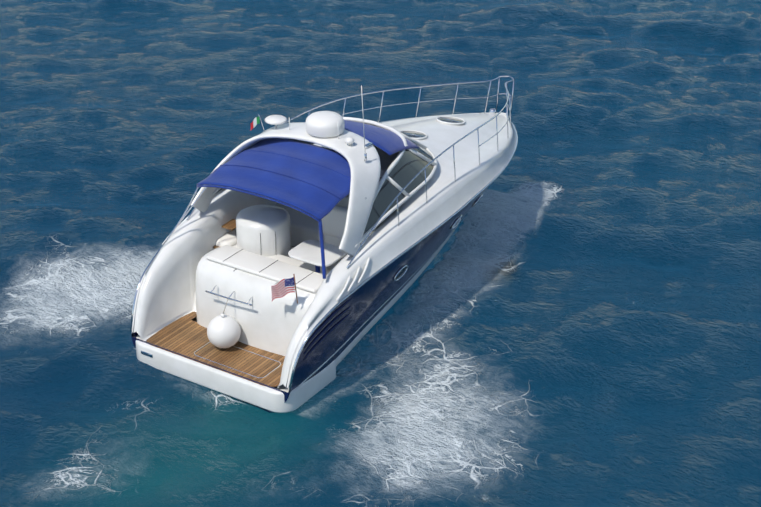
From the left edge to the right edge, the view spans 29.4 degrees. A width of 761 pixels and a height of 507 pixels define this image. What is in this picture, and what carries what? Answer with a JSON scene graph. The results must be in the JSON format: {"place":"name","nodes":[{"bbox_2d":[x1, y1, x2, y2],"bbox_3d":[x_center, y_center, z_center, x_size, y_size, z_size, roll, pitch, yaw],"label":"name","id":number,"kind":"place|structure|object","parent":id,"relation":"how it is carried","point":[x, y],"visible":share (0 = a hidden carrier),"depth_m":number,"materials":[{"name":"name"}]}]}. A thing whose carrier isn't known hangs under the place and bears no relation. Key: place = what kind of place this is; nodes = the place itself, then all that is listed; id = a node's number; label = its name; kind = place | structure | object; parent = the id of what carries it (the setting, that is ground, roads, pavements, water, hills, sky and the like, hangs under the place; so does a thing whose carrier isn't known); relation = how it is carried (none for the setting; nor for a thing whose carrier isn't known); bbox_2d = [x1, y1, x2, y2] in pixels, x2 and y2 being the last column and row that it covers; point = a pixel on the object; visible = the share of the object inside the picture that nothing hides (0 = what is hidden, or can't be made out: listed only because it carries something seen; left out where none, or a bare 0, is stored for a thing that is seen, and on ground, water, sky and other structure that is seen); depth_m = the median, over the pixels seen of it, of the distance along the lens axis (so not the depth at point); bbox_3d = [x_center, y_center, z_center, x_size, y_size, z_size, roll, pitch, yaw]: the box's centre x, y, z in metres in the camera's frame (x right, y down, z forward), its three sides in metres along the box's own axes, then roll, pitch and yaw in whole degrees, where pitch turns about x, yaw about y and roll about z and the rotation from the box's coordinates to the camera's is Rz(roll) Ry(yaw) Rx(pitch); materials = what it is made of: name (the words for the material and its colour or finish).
{"place":"outdoors","nodes":[
{"label":"outdoors","id":0,"kind":"place"},
{"bbox_2d":[361,85,365,153],"bbox_3d":[-0.263,-2.039,22.257,0.012,1.181,0.121,13,30,24],"label":"antenna","id":1,"kind":"object","parent":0,"point":[363,117],"visible":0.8,"depth_m":22.24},
{"bbox_2d":[0,0,760,506],"bbox_3d":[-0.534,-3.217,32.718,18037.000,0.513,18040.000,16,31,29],"label":"water","id":2,"kind":"structure","parent":0,"point":[570,316],"depth_m":26.21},
{"bbox_2d":[131,187,487,412],"bbox_3d":[-0.092,-0.257,25.654,3.639,2.160,9.465,16,31,29],"label":"hull","id":3,"kind":"object","parent":2,"relation":"in","point":[371,303],"visible":0.21,"depth_m":22.59,"materials":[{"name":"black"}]},
{"bbox_2d":[130,247,161,331],"bbox_3d":[-1.135,-1.067,26.108,1.077,1.192,9.598,22,34,36],"label":"rub rail","id":4,"kind":"object","parent":3,"relation":"attached to","point":[137,291],"visible":0.08,"depth_m":22.86,"materials":[{"name":"silver metal"}]},
{"bbox_2d":[135,317,335,412],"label":"platform","id":5,"kind":"structure","parent":3,"relation":"attached to","point":[253,393],"depth_m":22.06,"materials":[{"name":"white plastic"}]},
{"bbox_2d":[141,350,152,357],"bbox_3d":[-3.663,1.577,22.738,0.240,0.060,0.020,16,31,29],"label":"aft light","id":6,"kind":"object","parent":5,"relation":"attached to","point":[146,353],"visible":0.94,"depth_m":22.73,"materials":[{"name":"blue glass"}]},
{"bbox_2d":[147,317,284,386],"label":"swim platform deck","id":7,"kind":"structure","parent":5,"relation":"on","point":[185,336],"depth_m":22.52,"materials":[{"name":"brown wood"}]},
{"bbox_2d":[207,313,240,347],"bbox_3d":[-2.438,1.192,22.544,0.524,0.577,0.524,16,31,29],"label":"fender","id":8,"kind":"object","parent":7,"relation":"on","point":[223,330],"visible":1,"depth_m":22.37,"materials":[{"name":"white"}]},
{"bbox_2d":[194,342,280,377],"bbox_3d":[-2.208,1.623,22.345,1.366,0.014,0.556,16,31,29],"label":"platform hatch outline","id":9,"kind":"object","parent":7,"relation":"on","point":[238,370],"visible":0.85,"depth_m":22.27,"materials":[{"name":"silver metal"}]},
{"bbox_2d":[132,113,515,389],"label":"deck","id":10,"kind":"structure","parent":3,"relation":"on","point":[166,295],"depth_m":23.46,"materials":[{"name":"white plastic"}]},
{"bbox_2d":[162,187,198,245],"bbox_3d":[-3.166,-0.597,22.964,0.656,0.982,0.035,-7,28,-14],"label":"canopy pole","id":11,"kind":"object","parent":10,"relation":"on","point":[181,217],"visible":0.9,"depth_m":22.98,"materials":[{"name":"silver metal"}]},
{"bbox_2d":[183,311,196,319],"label":"wooden step","id":12,"kind":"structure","parent":10,"relation":"on","point":[191,315],"depth_m":23.56,"materials":[{"name":"brown wood"}]},
{"bbox_2d":[174,187,206,230],"bbox_3d":[-2.963,-0.827,23.215,0.928,0.964,0.024,-14,30,-25],"label":"canopy pole","id":13,"kind":"object","parent":10,"relation":"on","point":[192,205],"visible":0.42,"depth_m":23.21,"materials":[{"name":"silver metal"}]},
{"bbox_2d":[215,229,236,246],"bbox_3d":[-2.315,-0.264,24.301,0.420,0.400,1.300,16,31,29],"label":"seat cushion","id":14,"kind":"object","parent":10,"relation":"on","point":[229,238],"visible":0.06,"depth_m":23.80,"materials":[{"name":"white leather"}]},
{"bbox_2d":[222,219,235,230],"bbox_3d":[-2.449,-0.477,23.916,0.260,0.030,0.320,16,31,29],"label":"table","id":15,"kind":"object","parent":10,"relation":"attached to","point":[230,225],"visible":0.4,"depth_m":23.85,"materials":[{"name":"brown wood"}]},
{"bbox_2d":[195,247,316,355],"bbox_3d":[-1.810,0.795,22.796,2.460,1.120,0.880,16,31,29],"label":"transom","id":16,"kind":"object","parent":10,"relation":"on","point":[265,322],"visible":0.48,"depth_m":22.47,"materials":[{"name":"white plastic"}]},
{"bbox_2d":[205,290,251,305],"bbox_3d":[-2.350,0.693,22.402,0.901,0.048,0.043,16,31,29],"label":"grab rail","id":17,"kind":"object","parent":16,"relation":"attached to","point":[228,298],"visible":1,"depth_m":22.38,"materials":[{"name":"silver metal"}]},
{"bbox_2d":[206,245,322,292],"bbox_3d":[-1.742,0.230,22.606,2.100,0.070,0.520,16,31,29],"label":"sunpad","id":18,"kind":"object","parent":16,"relation":"on","point":[253,263],"visible":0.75,"depth_m":22.57,"materials":[{"name":"white leather"}]},
{"bbox_2d":[236,204,290,256],"bbox_3d":[-1.899,-0.237,23.588,0.880,1.000,0.880,16,31,29],"label":"wetbar","id":19,"kind":"object","parent":10,"relation":"on","point":[267,222],"visible":0.75,"depth_m":23.21,"materials":[{"name":"white plastic"}]},
{"bbox_2d":[233,244,330,274],"bbox_3d":[-1.455,0.322,23.153,2.300,0.400,0.420,16,31,29],"label":"seat","id":20,"kind":"object","parent":10,"relation":"on","point":[294,262],"visible":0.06,"depth_m":23.06,"materials":[{"name":"white leather"}]},
{"bbox_2d":[191,122,380,256],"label":"arch","id":21,"kind":"structure","parent":10,"relation":"on","point":[365,179],"depth_m":22.70,"materials":[{"name":"white plastic"}]},
{"bbox_2d":[197,138,350,219],"bbox_3d":[-1.470,-1.261,22.735,2.372,0.400,1.573,16,31,29],"label":"bimini","id":22,"kind":"object","parent":21,"relation":"attached to","point":[316,202],"visible":0.96,"depth_m":22.59,"materials":[{"name":"fabric"}]},
{"bbox_2d":[196,185,319,221],"bbox_3d":[-1.894,-0.829,22.216,2.368,0.167,0.032,16,31,29],"label":"bimini bow","id":23,"kind":"object","parent":22,"relation":"attached to","point":[282,203],"visible":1,"depth_m":22.14,"materials":[{"name":"fabric"}]},
{"bbox_2d":[318,220,325,278],"bbox_3d":[-0.868,-0.058,21.716,0.068,0.813,0.432,-5,27,-9],"label":"canopy pole","id":24,"kind":"object","parent":23,"relation":"hanging from","point":[322,250],"visible":0.98,"depth_m":21.73,"materials":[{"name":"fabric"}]},
{"bbox_2d":[220,164,340,198],"bbox_3d":[-1.585,-1.182,22.575,2.327,0.162,0.022,16,31,29],"label":"canopy seam","id":25,"kind":"object","parent":22,"relation":"attached to","point":[283,175],"visible":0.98,"depth_m":22.49,"materials":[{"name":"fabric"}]},
{"bbox_2d":[241,150,350,178],"bbox_3d":[-1.315,-1.433,22.919,2.327,0.162,0.022,16,31,29],"label":"canopy seam","id":26,"kind":"object","parent":22,"relation":"on","point":[298,159],"visible":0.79,"depth_m":22.87,"materials":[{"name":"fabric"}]},
{"bbox_2d":[265,115,286,127],"bbox_3d":[-1.706,-2.120,23.650,0.370,0.200,0.370,16,31,29],"label":"satellite dome","id":27,"kind":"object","parent":21,"relation":"on","point":[275,120],"visible":0.88,"depth_m":23.55,"materials":[{"name":"white plastic"}]},
{"bbox_2d":[305,111,344,137],"bbox_3d":[-0.894,-2.105,23.312,0.630,0.280,0.630,16,31,29],"label":"radome","id":28,"kind":"object","parent":21,"relation":"on","point":[322,124],"visible":0.98,"depth_m":23.12,"materials":[{"name":"white plastic"}]},
{"bbox_2d":[345,137,353,145],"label":"gps","id":29,"kind":"object","parent":21,"relation":"on","point":[349,141],"visible":0.9,"depth_m":22.86,"materials":[{"name":"white plastic"}]},
{"bbox_2d":[365,142,371,147],"bbox_3d":[-0.195,-1.716,22.966,0.060,0.050,0.180,16,31,29],"label":"horn","id":30,"kind":"object","parent":21,"relation":"on","point":[369,144],"visible":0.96,"depth_m":22.94,"materials":[{"name":"silver metal"}]},
{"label":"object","id":31,"kind":"object","parent":21,"relation":"attached to","visible":0},
{"bbox_2d":[250,116,259,129],"bbox_3d":[-2.043,-2.104,23.523,0.162,0.274,0.084,6,28,12],"label":"flag","id":32,"kind":"object","parent":31,"relation":"attached to","point":[255,122],"visible":1,"depth_m":23.52,"materials":[{"name":"multicoloured fabric"}]},
{"bbox_2d":[293,274,297,303],"bbox_3d":[-1.268,0.530,21.676,0.020,0.532,0.087,16,31,29],"label":"flagpole","id":33,"kind":"object","parent":10,"relation":"on","point":[295,288],"visible":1,"depth_m":21.67,"materials":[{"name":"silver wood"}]},
{"bbox_2d":[271,277,294,300],"bbox_3d":[-1.460,0.540,21.644,0.353,0.420,0.086,2,27,4],"label":"us flag","id":34,"kind":"object","parent":33,"relation":"attached to","point":[282,288],"visible":1,"depth_m":21.64,"materials":[{"name":"multicoloured fabric"}]},
{"bbox_2d":[275,203,323,246],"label":"wall","id":35,"kind":"structure","parent":10,"relation":"on","point":[304,227],"depth_m":24.26,"materials":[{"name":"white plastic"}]},
{"bbox_2d":[315,265,319,272],"bbox_3d":[-0.984,0.333,22.778,0.074,0.720,0.074,-17,32,-31],"label":"table leg","id":36,"kind":"object","parent":10,"relation":"on","point":[317,269],"depth_m":22.70,"materials":[{"name":"metal"}]},
{"bbox_2d":[288,240,345,266],"bbox_3d":[-0.984,-0.008,22.605,0.800,0.045,0.660,16,31,29],"label":"table","id":37,"kind":"object","parent":36,"relation":"on","point":[308,251],"visible":0.79,"depth_m":22.54,"materials":[{"name":"white plastic"}]},
{"bbox_2d":[213,143,436,246],"bbox_3d":[-0.641,-1.259,24.185,3.000,0.260,3.704,16,31,29],"label":"windshield frame","id":38,"kind":"object","parent":10,"relation":"on","point":[403,200],"visible":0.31,"depth_m":23.47,"materials":[{"name":"white metal"}]},
{"bbox_2d":[218,124,433,234],"bbox_3d":[-0.648,-1.513,24.044,2.940,0.780,3.670,16,31,29],"label":"glass","id":39,"kind":"object","parent":38,"relation":"on","point":[409,166],"visible":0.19,"depth_m":23.44,"materials":[{"name":"clear glass"}]},
{"bbox_2d":[208,117,406,200],"bbox_3d":[-0.885,-1.369,23.702,2.954,0.803,2.824,16,31,29],"label":"windshield frame","id":40,"kind":"object","parent":39,"relation":"on","point":[393,163],"visible":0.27,"depth_m":23.77,"materials":[{"name":"white metal"}]},
{"bbox_2d":[344,120,419,155],"bbox_3d":[-0.465,-2.003,24.113,2.117,0.450,1.007,16,31,29],"label":"canvas","id":41,"kind":"object","parent":40,"relation":"on","point":[389,142],"visible":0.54,"depth_m":23.72,"materials":[{"name":"fabric"}]},
{"bbox_2d":[386,176,409,196],"bbox_3d":[0.263,-1.080,23.260,0.464,0.488,0.070,-12,29,-22],"label":"windshield frame bar","id":42,"kind":"object","parent":39,"relation":"attached to","point":[395,184],"visible":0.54,"depth_m":23.23,"materials":[{"name":"white metal"}]},
{"bbox_2d":[400,132,427,148],"bbox_3d":[0.525,-1.921,24.655,0.070,0.638,0.892,20,33,33],"label":"windshield frame bar","id":43,"kind":"object","parent":39,"relation":"attached to","point":[414,141],"visible":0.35,"depth_m":24.69,"materials":[{"name":"white metal"}]},
{"bbox_2d":[406,145,436,165],"bbox_3d":[0.662,-1.625,24.152,0.791,0.635,0.080,-24,35,-38],"label":"windshield frame bar","id":44,"kind":"object","parent":39,"relation":"attached to","point":[420,155],"visible":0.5,"depth_m":24.12,"materials":[{"name":"white metal"}]},
{"bbox_2d":[186,76,499,220],"bbox_3d":[-0.587,-2.341,26.062,0.632,0.851,8.092,23,35,38],"label":"top rail","id":45,"kind":"object","parent":10,"relation":"on","point":[370,93],"visible":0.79,"depth_m":26.87,"materials":[{"name":"silver metal"}]},
{"bbox_2d":[337,194,349,207],"bbox_3d":[-1.113,-0.924,24.672,1.900,0.500,0.180,16,31,29],"label":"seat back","id":46,"kind":"object","parent":10,"relation":"on","point":[343,202],"depth_m":24.22,"materials":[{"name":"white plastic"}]},
{"bbox_2d":[336,276,350,300],"bbox_3d":[-0.543,0.525,21.772,0.064,0.236,0.441,13,30,24],"label":"fin","id":47,"kind":"object","parent":10,"relation":"on","point":[343,290],"visible":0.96,"depth_m":21.75,"materials":[{"name":"white plastic"}]},
{"bbox_2d":[324,228,376,259],"bbox_3d":[-0.372,-0.162,23.552,1.000,0.500,0.600,16,31,29],"label":"helm seat","id":48,"kind":"object","parent":10,"relation":"on","point":[332,240],"visible":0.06,"depth_m":23.43,"materials":[{"name":"white plastic"}]},
{"bbox_2d":[321,205,374,238],"bbox_3d":[-0.518,-0.460,23.146,1.000,0.550,0.160,16,31,29],"label":"window","id":49,"kind":"structure","parent":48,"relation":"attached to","point":[333,222],"depth_m":23.17,"materials":[{"name":"glass"}]},
{"bbox_2d":[347,266,360,291],"bbox_3d":[-0.393,0.389,21.928,0.064,0.252,0.444,12,29,22],"label":"fin","id":50,"kind":"object","parent":10,"relation":"on","point":[354,280],"visible":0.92,"depth_m":21.90,"materials":[{"name":"white plastic"}]},
{"bbox_2d":[357,257,370,283],"bbox_3d":[-0.244,0.259,22.089,0.064,0.264,0.446,11,29,21],"label":"fin","id":51,"kind":"object","parent":10,"relation":"on","point":[364,271],"visible":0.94,"depth_m":22.07,"materials":[{"name":"white plastic"}]},
{"bbox_2d":[378,92,383,121],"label":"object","id":52,"kind":"object","parent":10,"relation":"on","point":[381,107],"visible":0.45,"depth_m":27.13,"materials":[{"name":"silver metal"}]},
{"bbox_2d":[382,194,413,221],"bbox_3d":[0.072,-0.875,24.069,1.000,0.600,0.500,16,31,29],"label":"midrail","id":53,"kind":"object","parent":10,"relation":"on","point":[396,209],"depth_m":23.74,"materials":[{"name":"silver metal"}]},
{"bbox_2d":[397,197,398,225],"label":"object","id":54,"kind":"object","parent":10,"relation":"on","point":[397,211],"visible":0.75,"depth_m":22.80,"materials":[{"name":"silver metal"}]},
{"bbox_2d":[401,131,425,137],"bbox_3d":[0.567,-2.118,25.857,0.500,0.004,0.500,16,23,29],"label":"hatch","id":55,"kind":"object","parent":10,"relation":"on","point":[416,133],"visible":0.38,"depth_m":25.90,"materials":[{"name":"glass"}]},
{"bbox_2d":[399,130,427,139],"bbox_3d":[0.567,-2.119,25.856,0.564,0.035,0.564,16,23,29],"label":"rim","id":56,"kind":"object","parent":10,"relation":"on","point":[425,137],"visible":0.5,"depth_m":25.88,"materials":[{"name":"white plastic"}]},
{"bbox_2d":[415,87,420,116],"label":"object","id":57,"kind":"object","parent":10,"relation":"on","point":[418,101],"visible":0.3,"depth_m":27.73,"materials":[{"name":"silver metal"}]},
{"bbox_2d":[342,94,498,114],"bbox_3d":[0.775,-2.876,27.622,3.872,0.536,0.241,-19,33,-33],"label":"railing","id":58,"kind":"object","parent":10,"relation":"on","point":[420,101],"visible":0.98,"depth_m":27.75,"materials":[{"name":"silver metal"}]},
{"bbox_2d":[424,169,426,202],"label":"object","id":59,"kind":"object","parent":10,"relation":"on","point":[425,184],"visible":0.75,"depth_m":23.44,"materials":[{"name":"silver metal"}]},
{"bbox_2d":[346,79,513,268],"bbox_3d":[1.305,-1.789,24.979,0.632,0.851,8.092,11,29,20],"label":"top rail","id":60,"kind":"object","parent":10,"relation":"on","point":[394,199],"visible":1,"depth_m":23.24,"materials":[{"name":"silver metal"}]},
{"bbox_2d":[436,116,465,124],"bbox_3d":[1.307,-2.477,26.968,0.564,0.035,0.564,16,22,29],"label":"rim","id":61,"kind":"object","parent":10,"relation":"on","point":[449,123],"visible":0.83,"depth_m":26.82,"materials":[{"name":"white plastic"}]},
{"bbox_2d":[438,117,463,122],"bbox_3d":[1.307,-2.476,26.968,0.500,0.007,0.500,16,22,29],"label":"hatch","id":62,"kind":"object","parent":10,"relation":"on","point":[451,118],"visible":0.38,"depth_m":26.99,"materials":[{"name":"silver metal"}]},
{"bbox_2d":[453,146,455,180],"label":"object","id":63,"kind":"object","parent":10,"relation":"on","point":[454,163],"visible":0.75,"depth_m":24.20,"materials":[{"name":"silver metal"}]},
{"bbox_2d":[452,82,458,113],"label":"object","id":64,"kind":"object","parent":10,"relation":"on","point":[455,99],"visible":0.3,"depth_m":28.21,"materials":[{"name":"silver metal"}]},
{"bbox_2d":[477,129,479,164],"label":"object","id":65,"kind":"object","parent":10,"relation":"on","point":[478,145],"visible":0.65,"depth_m":25.04,"materials":[{"name":"silver metal"}]},
{"bbox_2d":[484,81,490,113],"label":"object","id":66,"kind":"object","parent":10,"relation":"on","point":[487,96],"visible":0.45,"depth_m":28.51,"materials":[{"name":"silver metal"}]},
{"bbox_2d":[489,108,496,114],"bbox_3d":[2.198,-2.774,28.372,0.146,0.140,0.150,16,31,29],"label":"windlass","id":67,"kind":"object","parent":10,"relation":"on","point":[492,111],"visible":0.71,"depth_m":28.32,"materials":[{"name":"silver metal"}]},
{"bbox_2d":[478,97,512,146],"bbox_3d":[2.224,-2.454,26.793,0.241,0.536,3.872,6,28,11],"label":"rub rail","id":68,"kind":"object","parent":10,"relation":"on","point":[502,128],"visible":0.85,"depth_m":26.35,"materials":[{"name":"silver metal"}]},
{"bbox_2d":[511,81,513,110],"bbox_3d":[2.598,-3.078,28.583,0.024,0.722,0.101,16,31,29],"label":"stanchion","id":69,"kind":"object","parent":68,"relation":"attached to","point":[512,95],"visible":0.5,"depth_m":28.56,"materials":[{"name":"silver metal"}]},
{"bbox_2d":[496,116,497,150],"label":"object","id":70,"kind":"object","parent":10,"relation":"on","point":[497,133],"visible":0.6,"depth_m":25.93,"materials":[{"name":"silver metal"}]},
{"bbox_2d":[496,78,499,110],"bbox_3d":[2.328,-3.156,28.737,0.024,0.722,0.101,16,31,29],"label":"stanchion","id":71,"kind":"object","parent":10,"relation":"on","point":[497,93],"visible":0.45,"depth_m":28.73,"materials":[{"name":"silver metal"}]},
{"bbox_2d":[506,105,508,139],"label":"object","id":72,"kind":"object","parent":10,"relation":"on","point":[507,122],"visible":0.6,"depth_m":26.80,"materials":[{"name":"silver metal"}]},
{"bbox_2d":[509,94,511,127],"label":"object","id":73,"kind":"object","parent":10,"relation":"on","point":[510,110],"visible":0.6,"depth_m":27.62,"materials":[{"name":"silver metal"}]},
{"bbox_2d":[303,314,349,359],"bbox_3d":[-0.782,1.252,21.780,0.056,0.322,1.114,20,33,34],"label":"rib","id":74,"kind":"object","parent":3,"relation":"attached to","point":[326,335],"visible":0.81,"depth_m":21.70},
{"bbox_2d":[304,306,350,354],"bbox_3d":[-0.768,1.145,21.724,0.056,0.355,1.126,20,33,34],"label":"rib","id":75,"kind":"object","parent":3,"relation":"attached to","point":[327,328],"visible":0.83,"depth_m":21.63,"materials":[{"name":"plastic"}]},
{"bbox_2d":[304,298,352,347],"bbox_3d":[-0.755,1.037,21.670,0.056,0.389,1.137,21,33,35],"label":"rib","id":76,"kind":"object","parent":3,"relation":"attached to","point":[328,320],"visible":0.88,"depth_m":21.57,"materials":[{"name":"plastic"}]},
{"bbox_2d":[394,265,408,280],"bbox_3d":[0.329,0.311,23.115,0.088,0.233,0.428,16,31,29],"label":"port rim","id":77,"kind":"object","parent":3,"relation":"attached to","point":[397,273],"visible":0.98,"depth_m":23.07,"materials":[{"name":"silver metal"}]},
{"bbox_2d":[396,267,406,278],"bbox_3d":[0.326,0.309,23.116,0.054,0.188,0.380,16,31,29],"label":"porthole","id":78,"kind":"object","parent":3,"relation":"attached to","point":[401,272],"visible":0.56,"depth_m":23.14,"materials":[{"name":"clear glass"}]},
{"bbox_2d":[288,122,517,388],"bbox_3d":[1.044,-0.432,24.861,1.077,1.192,9.598,11,29,21],"label":"rub rail","id":79,"kind":"object","parent":3,"relation":"attached to","point":[385,266],"visible":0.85,"depth_m":22.53,"materials":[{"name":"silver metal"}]},
{"bbox_2d":[451,215,462,229],"bbox_3d":[1.292,-0.524,24.541,0.127,0.221,0.429,16,31,29],"label":"port rim","id":80,"kind":"object","parent":3,"relation":"attached to","point":[454,223],"visible":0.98,"depth_m":24.49,"materials":[{"name":"silver metal"}]},
{"bbox_2d":[472,194,482,207],"bbox_3d":[1.700,-0.922,25.340,0.141,0.208,0.432,11,29,21],"label":"port rim","id":81,"kind":"object","parent":3,"relation":"attached to","point":[478,199],"visible":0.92,"depth_m":25.19,"materials":[{"name":"silver metal"}]}
]}

